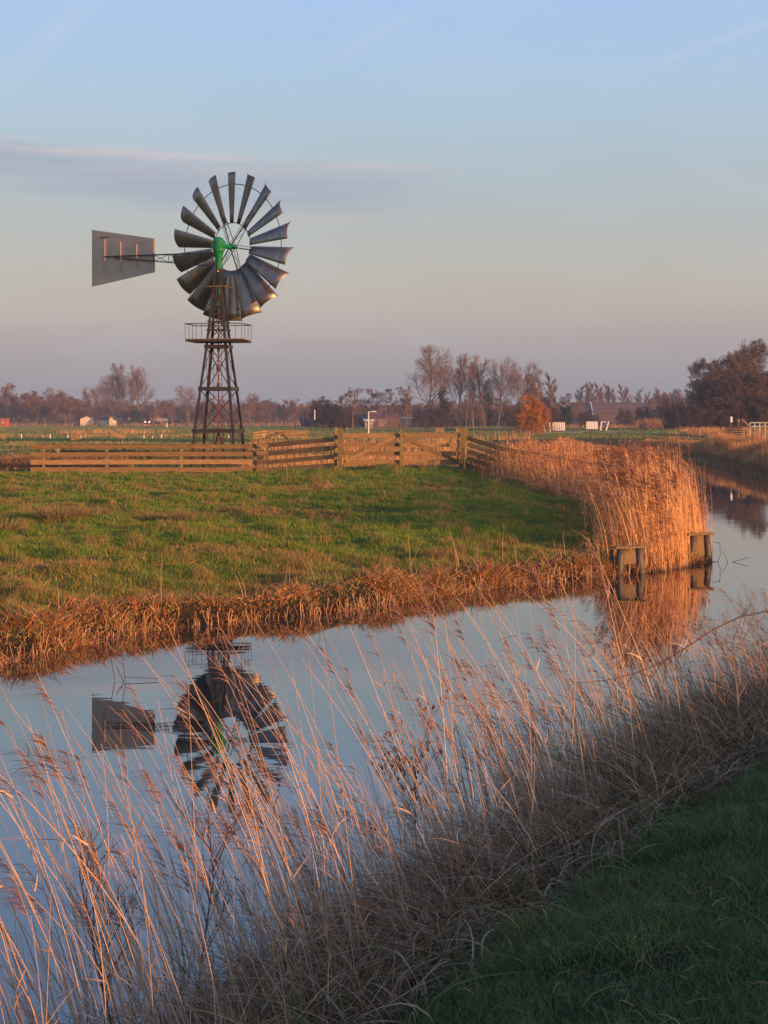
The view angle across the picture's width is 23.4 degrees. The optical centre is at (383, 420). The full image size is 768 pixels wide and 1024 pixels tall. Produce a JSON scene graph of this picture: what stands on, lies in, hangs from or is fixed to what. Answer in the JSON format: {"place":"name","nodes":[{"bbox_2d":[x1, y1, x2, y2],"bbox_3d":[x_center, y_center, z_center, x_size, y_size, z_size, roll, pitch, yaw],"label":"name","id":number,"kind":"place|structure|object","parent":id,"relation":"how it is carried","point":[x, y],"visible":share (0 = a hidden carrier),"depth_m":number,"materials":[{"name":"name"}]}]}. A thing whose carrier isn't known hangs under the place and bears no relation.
{"place":"outdoors","nodes":[
{"label":"outdoors","id":0,"kind":"place"},
{"bbox_2d":[0,458,767,1023],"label":"water","id":1,"kind":"structure","parent":0,"point":[78,680],"depth_m":19.28,"materials":[{"name":"liquid"}]},
{"bbox_2d":[610,545,646,574],"bbox_3d":[4.788,2.926,36.143,0.713,0.958,0.247,0,0,-8],"label":"mooring trestle","id":2,"kind":"object","parent":1,"relation":"in","point":[624,557],"visible":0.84,"depth_m":36.11,"materials":[{"name":"brown wood"}]},
{"bbox_2d":[686,531,713,561],"bbox_3d":[6.713,2.884,39.344,0.620,1.044,0.200,0,0,-15],"label":"mooring trestle","id":3,"kind":"object","parent":1,"relation":"in","point":[700,542],"visible":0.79,"depth_m":39.31,"materials":[{"name":"brown wood"}]},
{"bbox_2d":[0,425,767,1023],"bbox_3d":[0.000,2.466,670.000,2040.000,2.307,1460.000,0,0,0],"label":"ground","id":4,"kind":"structure","parent":0,"point":[184,609],"depth_m":29.56,"materials":[{"name":"plant"}]},
{"bbox_2d":[0,381,18,417],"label":"bare tree","id":5,"kind":"object","parent":4,"relation":"on","point":[5,393],"visible":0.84,"depth_m":680.00,"materials":[{"name":"brown plant"}]},
{"bbox_2d":[0,517,32,532],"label":"rush tuft","id":6,"kind":"object","parent":4,"relation":"on","point":[13,528],"visible":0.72,"depth_m":38.88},
{"bbox_2d":[8,393,30,421],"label":"bare tree","id":7,"kind":"object","parent":4,"relation":"on","point":[14,400],"visible":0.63,"depth_m":667.46,"materials":[{"name":"brown plant"}]},
{"bbox_2d":[12,390,39,422],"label":"bare tree","id":8,"kind":"object","parent":4,"relation":"on","point":[22,408],"visible":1,"depth_m":660.03,"materials":[{"name":"brown plant"}]},
{"bbox_2d":[29,394,53,425],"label":"bare tree","id":9,"kind":"object","parent":4,"relation":"on","point":[43,412],"visible":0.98,"depth_m":665.02,"materials":[{"name":"brown plant"}]},
{"bbox_2d":[27,500,91,520],"bbox_3d":[-7.399,2.063,42.367,1.621,0.563,1.706,0,0,31],"label":"rush tuft","id":10,"kind":"object","parent":4,"relation":"on","point":[57,515],"visible":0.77,"depth_m":42.23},
{"bbox_2d":[52,391,79,422],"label":"bare tree","id":11,"kind":"object","parent":4,"relation":"on","point":[62,413],"visible":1,"depth_m":640.64,"materials":[{"name":"brown plant"}]},
{"bbox_2d":[59,394,83,420],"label":"bare tree","id":12,"kind":"object","parent":4,"relation":"on","point":[65,404],"visible":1,"depth_m":641.12,"materials":[{"name":"brown plant"}]},
{"bbox_2d":[70,399,89,424],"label":"bare tree","id":13,"kind":"object","parent":4,"relation":"on","point":[78,407],"visible":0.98,"depth_m":642.25,"materials":[{"name":"brown plant"}]},
{"bbox_2d":[80,415,97,425],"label":"shed","id":14,"kind":"structure","parent":4,"relation":"on","point":[85,420],"depth_m":640.00,"materials":[{"name":"beige paint"}]},
{"bbox_2d":[89,399,108,416],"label":"bare tree","id":15,"kind":"object","parent":4,"relation":"on","point":[101,406],"visible":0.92,"depth_m":661.77,"materials":[{"name":"brown plant"}]},
{"bbox_2d":[77,504,121,514],"bbox_3d":[-6.737,2.129,43.782,1.091,0.339,1.129,0,0,9],"label":"rush tuft","id":16,"kind":"object","parent":4,"relation":"on","point":[105,511],"visible":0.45,"depth_m":43.65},
{"bbox_2d":[65,812,147,1020],"bbox_3d":[-1.251,2.415,8.530,0.398,1.371,0.658,0,0,0],"label":"dead weed","id":17,"kind":"object","parent":4,"relation":"on","point":[94,922],"visible":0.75,"depth_m":8.50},
{"bbox_2d":[92,373,127,408],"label":"bare tree","id":18,"kind":"object","parent":4,"relation":"on","point":[105,390],"visible":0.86,"depth_m":720.26,"materials":[{"name":"brown plant"}]},
{"bbox_2d":[106,362,133,402],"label":"bare tree","id":19,"kind":"object","parent":4,"relation":"on","point":[120,382],"visible":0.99,"depth_m":719.01,"materials":[{"name":"brown plant"}]},
{"bbox_2d":[119,401,135,424],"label":"bare tree","id":20,"kind":"object","parent":4,"relation":"on","point":[126,413],"visible":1,"depth_m":642.81,"materials":[{"name":"brown plant"}]},
{"bbox_2d":[120,365,144,404],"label":"bare tree","id":21,"kind":"object","parent":4,"relation":"on","point":[131,383],"visible":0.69,"depth_m":724.59,"materials":[{"name":"brown plant"}]},
{"bbox_2d":[127,410,144,424],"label":"evergreen bush","id":22,"kind":"object","parent":4,"relation":"on","point":[136,415],"visible":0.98,"depth_m":639.59,"materials":[{"name":"green plant"}]},
{"bbox_2d":[127,366,156,409],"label":"bare tree","id":23,"kind":"object","parent":4,"relation":"on","point":[139,382],"visible":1,"depth_m":715.79,"materials":[{"name":"brown plant"}]},
{"bbox_2d":[31,444,258,472],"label":"plank fence","id":24,"kind":"object","parent":4,"relation":"on","point":[43,454],"visible":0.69,"depth_m":67.93,"materials":[{"name":"brown wood"}]},
{"bbox_2d":[41,444,263,464],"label":"plank fence","id":25,"kind":"object","parent":4,"relation":"on","point":[178,457],"visible":0.26,"depth_m":78.93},
{"bbox_2d":[137,511,168,520],"bbox_3d":[-5.334,2.232,43.036,1.030,0.277,1.051,0,0,45],"label":"rush tuft","id":26,"kind":"object","parent":4,"relation":"on","point":[147,518],"visible":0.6,"depth_m":42.94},
{"bbox_2d":[161,509,200,520],"bbox_3d":[-4.623,2.135,42.139,1.024,0.338,0.972,0,0,21],"label":"rush tuft","id":27,"kind":"object","parent":4,"relation":"on","point":[181,515],"visible":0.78,"depth_m":42.04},
{"bbox_2d":[171,385,204,423],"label":"bare tree","id":28,"kind":"object","parent":4,"relation":"on","point":[185,399],"visible":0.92,"depth_m":650.29,"materials":[{"name":"brown plant"}]},
{"bbox_2d":[92,172,293,466],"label":"wind pump","id":29,"kind":"object","parent":4,"relation":"on","point":[225,297],"visible":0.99,"depth_m":75.56,"materials":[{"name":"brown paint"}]},
{"bbox_2d":[153,766,268,1011],"bbox_3d":[-0.878,2.408,9.298,0.530,1.386,0.663,0,0,35],"label":"dead weed","id":30,"kind":"object","parent":4,"relation":"on","point":[212,869],"visible":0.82,"depth_m":9.32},
{"bbox_2d":[0,450,479,472],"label":"ditch reeds","id":31,"kind":"object","parent":4,"relation":"on","point":[13,464],"visible":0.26,"depth_m":73.45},
{"bbox_2d":[237,392,259,422],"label":"bare tree","id":32,"kind":"object","parent":4,"relation":"on","point":[253,401],"visible":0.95,"depth_m":638.35,"materials":[{"name":"brown plant"}]},
{"bbox_2d":[246,400,267,422],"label":"bare tree","id":33,"kind":"object","parent":4,"relation":"on","point":[258,407],"visible":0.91,"depth_m":644.09,"materials":[{"name":"brown plant"}]},
{"bbox_2d":[257,403,275,423],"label":"bare tree","id":34,"kind":"object","parent":4,"relation":"on","point":[267,411],"visible":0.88,"depth_m":652.12,"materials":[{"name":"brown plant"}]},
{"bbox_2d":[266,430,307,440],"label":"wing fence","id":35,"kind":"object","parent":4,"relation":"on","point":[287,432],"visible":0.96,"depth_m":121.37,"materials":[{"name":"brown wood"}]},
{"bbox_2d":[0,476,574,600],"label":"straw patch","id":36,"kind":"object","parent":4,"relation":"on","point":[289,489],"visible":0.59,"depth_m":31.83,"materials":[{"name":"plant"}]},
{"bbox_2d":[278,399,296,424],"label":"bare tree","id":37,"kind":"object","parent":4,"relation":"on","point":[290,411],"visible":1,"depth_m":686.52,"materials":[{"name":"brown plant"}]},
{"bbox_2d":[256,437,333,471],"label":"wing fence","id":38,"kind":"object","parent":4,"relation":"on","point":[267,461],"visible":0.91,"depth_m":67.15,"materials":[{"name":"brown wood"}]},
{"bbox_2d":[0,461,608,621],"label":"meadow grass","id":39,"kind":"structure","parent":4,"relation":"on","point":[232,534],"depth_m":39.64,"materials":[{"name":"plant"}]},
{"bbox_2d":[307,399,346,428],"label":"dark shrub","id":40,"kind":"object","parent":4,"relation":"on","point":[320,414],"visible":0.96,"depth_m":425.12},
{"bbox_2d":[334,427,337,468],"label":"gate post","id":41,"kind":"object","parent":4,"relation":"on","point":[335,447],"visible":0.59,"depth_m":66.59,"materials":[{"name":"brown wood"}]},
{"bbox_2d":[323,403,351,427],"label":"dark shrub","id":42,"kind":"object","parent":4,"relation":"on","point":[338,416],"visible":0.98,"depth_m":424.49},
{"bbox_2d":[338,427,341,468],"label":"gate post","id":43,"kind":"object","parent":4,"relation":"on","point":[339,448],"visible":0.59,"depth_m":66.22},
{"bbox_2d":[343,430,401,465],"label":"farm gate","id":44,"kind":"structure","parent":43,"relation":"attached to","point":[371,446],"depth_m":66.28,"materials":[{"name":"brown wood"}]},
{"bbox_2d":[329,406,359,427],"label":"dark shrub","id":45,"kind":"object","parent":4,"relation":"on","point":[345,414],"visible":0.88,"depth_m":425.07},
{"bbox_2d":[342,388,364,428],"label":"bare tree","id":46,"kind":"object","parent":4,"relation":"on","point":[354,402],"visible":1,"depth_m":419.07,"materials":[{"name":"brown plant"}]},
{"bbox_2d":[0,523,708,667],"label":"bank sedge","id":47,"kind":"object","parent":4,"relation":"on","point":[53,620],"visible":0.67,"depth_m":28.66,"materials":[{"name":"plant"}]},
{"bbox_2d":[357,388,381,427],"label":"bare tree","id":48,"kind":"object","parent":4,"relation":"on","point":[368,401],"visible":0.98,"depth_m":423.38,"materials":[{"name":"brown plant"}]},
{"bbox_2d":[0,537,767,1023],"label":"tall reeds","id":49,"kind":"object","parent":4,"relation":"on","point":[446,791],"visible":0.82,"depth_m":10.01,"materials":[{"name":"plant"}]},
{"bbox_2d":[0,602,767,1023],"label":"dead grass tangle","id":50,"kind":"object","parent":4,"relation":"on","point":[708,758],"visible":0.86,"depth_m":9.64,"materials":[{"name":"plant"}]},
{"bbox_2d":[0,426,767,472],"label":"field grass","id":51,"kind":"structure","parent":4,"relation":"on","point":[3,429],"depth_m":256.99,"materials":[{"name":"plant"}]},
{"bbox_2d":[1,412,767,461],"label":"field tufts","id":52,"kind":"object","parent":4,"relation":"on","point":[646,423],"visible":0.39,"depth_m":188.21,"materials":[{"name":"plant"}]},
{"bbox_2d":[374,388,396,428],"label":"bare tree","id":53,"kind":"object","parent":4,"relation":"on","point":[387,401],"visible":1,"depth_m":420.28,"materials":[{"name":"brown plant"}]},
{"bbox_2d":[9,395,767,428],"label":"distant wood","id":54,"kind":"object","parent":4,"relation":"on","point":[678,413],"visible":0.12,"depth_m":561.59,"materials":[{"name":"plant"}]},
{"bbox_2d":[370,406,411,427],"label":"barn","id":55,"kind":"structure","parent":4,"relation":"on","point":[393,420],"depth_m":470.00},
{"bbox_2d":[393,386,411,428],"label":"bare tree","id":56,"kind":"object","parent":4,"relation":"on","point":[406,405],"visible":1,"depth_m":420.31,"materials":[{"name":"brown plant"}]},
{"bbox_2d":[400,417,412,428],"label":"cabin","id":57,"kind":"object","parent":4,"relation":"on","point":[403,422],"visible":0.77,"depth_m":430.00,"materials":[{"name":"white paint"}]},
{"bbox_2d":[370,688,448,842],"bbox_3d":[0.181,2.641,13.072,0.515,1.514,0.574,0,0,-42],"label":"dead weed","id":58,"kind":"object","parent":4,"relation":"on","point":[421,752],"visible":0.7,"depth_m":13.05,"materials":[{"name":"brown"}]},
{"bbox_2d":[418,408,443,428],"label":"dark shrub","id":59,"kind":"object","parent":4,"relation":"on","point":[428,422],"visible":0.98,"depth_m":423.29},
{"bbox_2d":[402,344,466,415],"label":"bare tree","id":60,"kind":"object","parent":4,"relation":"on","point":[429,378],"visible":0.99,"depth_m":477.38,"materials":[{"name":"brown plant"}]},
{"bbox_2d":[434,410,455,427],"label":"dark shrub","id":61,"kind":"object","parent":4,"relation":"on","point":[446,419],"visible":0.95,"depth_m":425.13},
{"bbox_2d":[437,387,455,427],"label":"bare tree","id":62,"kind":"object","parent":4,"relation":"on","point":[444,401],"visible":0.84,"depth_m":429.42,"materials":[{"name":"brown plant"}]},
{"bbox_2d":[444,353,469,426],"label":"bare tree","id":63,"kind":"object","parent":4,"relation":"on","point":[462,369],"visible":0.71,"depth_m":489.46,"materials":[{"name":"brown plant"}]},
{"bbox_2d":[449,400,467,426],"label":"bare tree","id":64,"kind":"object","parent":4,"relation":"on","point":[453,407],"visible":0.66,"depth_m":501.54,"materials":[{"name":"brown plant"}]},
{"bbox_2d":[460,426,464,468],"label":"gate post","id":65,"kind":"object","parent":4,"relation":"on","point":[462,435],"visible":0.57,"depth_m":66.22,"materials":[{"name":"brown wood"}]},
{"bbox_2d":[402,433,458,464],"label":"farm gate","id":66,"kind":"structure","parent":65,"relation":"attached to","point":[434,452],"depth_m":66.28,"materials":[{"name":"brown wood"}]},
{"bbox_2d":[460,391,478,426],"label":"bare tree","id":67,"kind":"object","parent":4,"relation":"on","point":[468,400],"visible":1,"depth_m":419.62,"materials":[{"name":"brown plant"}]},
{"bbox_2d":[456,352,487,426],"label":"bare tree","id":68,"kind":"object","parent":4,"relation":"on","point":[472,385],"visible":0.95,"depth_m":480.55,"materials":[{"name":"brown plant"}]},
{"bbox_2d":[468,357,492,426],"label":"bare tree","id":69,"kind":"object","parent":4,"relation":"on","point":[477,376],"visible":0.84,"depth_m":483.95,"materials":[{"name":"brown plant"}]},
{"bbox_2d":[472,392,491,426],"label":"bare tree","id":70,"kind":"object","parent":4,"relation":"on","point":[479,403],"visible":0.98,"depth_m":424.84,"materials":[{"name":"brown plant"}]},
{"bbox_2d":[483,391,495,426],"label":"bare tree","id":71,"kind":"object","parent":4,"relation":"on","point":[488,398],"visible":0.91,"depth_m":429.91,"materials":[{"name":"brown plant"}]},
{"bbox_2d":[472,355,519,426],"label":"bare tree","id":72,"kind":"object","parent":4,"relation":"on","point":[494,380],"visible":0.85,"depth_m":478.25,"materials":[{"name":"brown plant"}]},
{"bbox_2d":[493,394,512,426],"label":"bare tree","id":73,"kind":"object","parent":4,"relation":"on","point":[499,398],"visible":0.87,"depth_m":430.37,"materials":[{"name":"brown plant"}]},
{"bbox_2d":[498,408,518,427],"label":"dark shrub","id":74,"kind":"object","parent":4,"relation":"on","point":[510,416],"visible":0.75,"depth_m":423.77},
{"bbox_2d":[493,360,548,409],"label":"bare tree","id":75,"kind":"object","parent":4,"relation":"on","point":[516,377],"visible":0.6,"depth_m":470.36,"materials":[{"name":"brown plant"}]},
{"bbox_2d":[511,394,562,435],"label":"orange shrub","id":76,"kind":"object","parent":4,"relation":"on","point":[537,419],"visible":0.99,"depth_m":204.07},
{"bbox_2d":[521,373,552,413],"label":"bare tree","id":77,"kind":"object","parent":4,"relation":"on","point":[532,390],"visible":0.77,"depth_m":458.55,"materials":[{"name":"brown plant"}]},
{"bbox_2d":[467,436,607,474],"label":"slope fence","id":78,"kind":"object","parent":4,"relation":"on","point":[481,448],"visible":0.28,"depth_m":65.31,"materials":[{"name":"brown wood"}]},
{"bbox_2d":[544,371,557,409],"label":"bare tree","id":79,"kind":"object","parent":4,"relation":"on","point":[551,389],"visible":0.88,"depth_m":458.95,"materials":[{"name":"brown plant"}]},
{"bbox_2d":[544,406,563,425],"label":"dark shrub","id":80,"kind":"object","parent":4,"relation":"on","point":[555,415],"visible":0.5,"depth_m":424.54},
{"bbox_2d":[558,406,574,427],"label":"evergreen bush","id":81,"kind":"object","parent":4,"relation":"on","point":[566,416],"visible":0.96,"depth_m":399.42,"materials":[{"name":"green plant"}]},
{"bbox_2d":[367,735,767,1023],"bbox_3d":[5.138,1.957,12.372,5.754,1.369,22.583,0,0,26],"label":"dike grass","id":82,"kind":"structure","parent":4,"relation":"on","point":[684,835],"depth_m":7.88,"materials":[{"name":"plant"}]},
{"bbox_2d":[540,421,608,432],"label":"fence","id":83,"kind":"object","parent":4,"relation":"on","point":[591,423],"depth_m":238.60,"materials":[{"name":"white paint"}]},
{"bbox_2d":[576,411,594,425],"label":"dark shrub","id":84,"kind":"object","parent":4,"relation":"on","point":[585,416],"visible":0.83,"depth_m":424.27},
{"bbox_2d":[467,435,713,571],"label":"reed bed","id":85,"kind":"object","parent":4,"relation":"on","point":[630,493],"visible":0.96,"depth_m":40.69,"materials":[{"name":"plant"}]},
{"bbox_2d":[615,408,635,426],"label":"dark shrub","id":86,"kind":"object","parent":4,"relation":"on","point":[623,414],"visible":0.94,"depth_m":498.90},
{"bbox_2d":[588,401,690,421],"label":"long barn","id":87,"kind":"structure","parent":4,"relation":"on","point":[604,411],"depth_m":623.08,"materials":[{"name":"white paint"}]},
{"bbox_2d":[633,406,654,423],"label":"dark shrub","id":88,"kind":"object","parent":4,"relation":"on","point":[641,413],"visible":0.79,"depth_m":510.07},
{"bbox_2d":[653,390,673,416],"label":"bare tree","id":89,"kind":"object","parent":4,"relation":"on","point":[665,395],"visible":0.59,"depth_m":540.92,"materials":[{"name":"brown plant"}]},
{"bbox_2d":[579,610,767,687],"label":"bramble","id":90,"kind":"object","parent":4,"relation":"on","point":[660,664],"visible":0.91,"depth_m":13.95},
{"bbox_2d":[622,431,767,479],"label":"bank reeds","id":91,"kind":"object","parent":4,"relation":"on","point":[746,455],"visible":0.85,"depth_m":127.49,"materials":[{"name":"plant"}]},
{"bbox_2d":[685,404,718,428],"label":"dark shrub","id":92,"kind":"object","parent":4,"relation":"on","point":[705,421],"visible":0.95,"depth_m":283.77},
{"bbox_2d":[684,374,723,429],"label":"bare tree","id":93,"kind":"object","parent":4,"relation":"on","point":[708,384],"visible":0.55,"depth_m":294.46,"materials":[{"name":"brown plant"}]},
{"bbox_2d":[682,358,732,403],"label":"bare tree","id":94,"kind":"object","parent":4,"relation":"on","point":[697,370],"visible":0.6,"depth_m":301.35,"materials":[{"name":"brown plant"}]},
{"bbox_2d":[695,398,729,428],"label":"dark shrub","id":95,"kind":"object","parent":4,"relation":"on","point":[709,403],"visible":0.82,"depth_m":284.35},
{"bbox_2d":[684,353,745,421],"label":"bare tree","id":96,"kind":"object","parent":4,"relation":"on","point":[720,363],"visible":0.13,"depth_m":308.52,"materials":[{"name":"brown plant"}]},
{"bbox_2d":[703,397,740,428],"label":"dark shrub","id":97,"kind":"object","parent":4,"relation":"on","point":[718,403],"visible":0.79,"depth_m":283.95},
{"bbox_2d":[702,369,755,414],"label":"bare tree","id":98,"kind":"object","parent":4,"relation":"on","point":[725,388],"visible":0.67,"depth_m":288.14,"materials":[{"name":"brown plant"}]},
{"bbox_2d":[698,592,767,746],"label":"dead weed","id":99,"kind":"object","parent":4,"relation":"on","point":[726,654],"visible":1,"depth_m":13.45,"materials":[{"name":"brown"}]},
{"bbox_2d":[725,417,741,436],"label":"slatted gate","id":100,"kind":"structure","parent":4,"relation":"on","point":[731,427],"depth_m":146.23,"materials":[{"name":"brown wood"}]},
{"bbox_2d":[715,348,754,392],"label":"bare tree","id":101,"kind":"object","parent":4,"relation":"on","point":[737,364],"visible":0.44,"depth_m":303.41,"materials":[{"name":"brown plant"}]},
{"bbox_2d":[715,395,755,428],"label":"dark shrub","id":102,"kind":"object","parent":4,"relation":"on","point":[735,404],"visible":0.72,"depth_m":284.42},
{"bbox_2d":[716,398,755,427],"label":"dark shrub","id":103,"kind":"object","parent":4,"relation":"on","point":[738,415],"visible":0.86,"depth_m":283.52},
{"bbox_2d":[719,352,767,392],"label":"bare tree","id":104,"kind":"object","parent":4,"relation":"on","point":[760,362],"visible":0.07,"depth_m":316.68,"materials":[{"name":"brown plant"}]},
{"bbox_2d":[727,337,767,429],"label":"bare tree","id":105,"kind":"object","parent":4,"relation":"on","point":[755,350],"visible":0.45,"depth_m":308.61,"materials":[{"name":"brown plant"}]},
{"bbox_2d":[731,587,767,698],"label":"dead weed","id":106,"kind":"object","parent":4,"relation":"on","point":[757,622],"visible":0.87,"depth_m":14.95,"materials":[{"name":"brown"}]},
{"bbox_2d":[737,393,767,428],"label":"dark shrub","id":107,"kind":"object","parent":4,"relation":"on","point":[763,409],"visible":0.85,"depth_m":283.16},
{"bbox_2d":[742,369,767,413],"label":"bare tree","id":108,"kind":"object","parent":4,"relation":"on","point":[762,375],"visible":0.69,"depth_m":288.48,"materials":[{"name":"brown plant"}]},
{"bbox_2d":[0,0,767,408],"label":"sky","id":109,"kind":"structure","parent":0,"point":[578,189],"materials":[{"name":"blue"}]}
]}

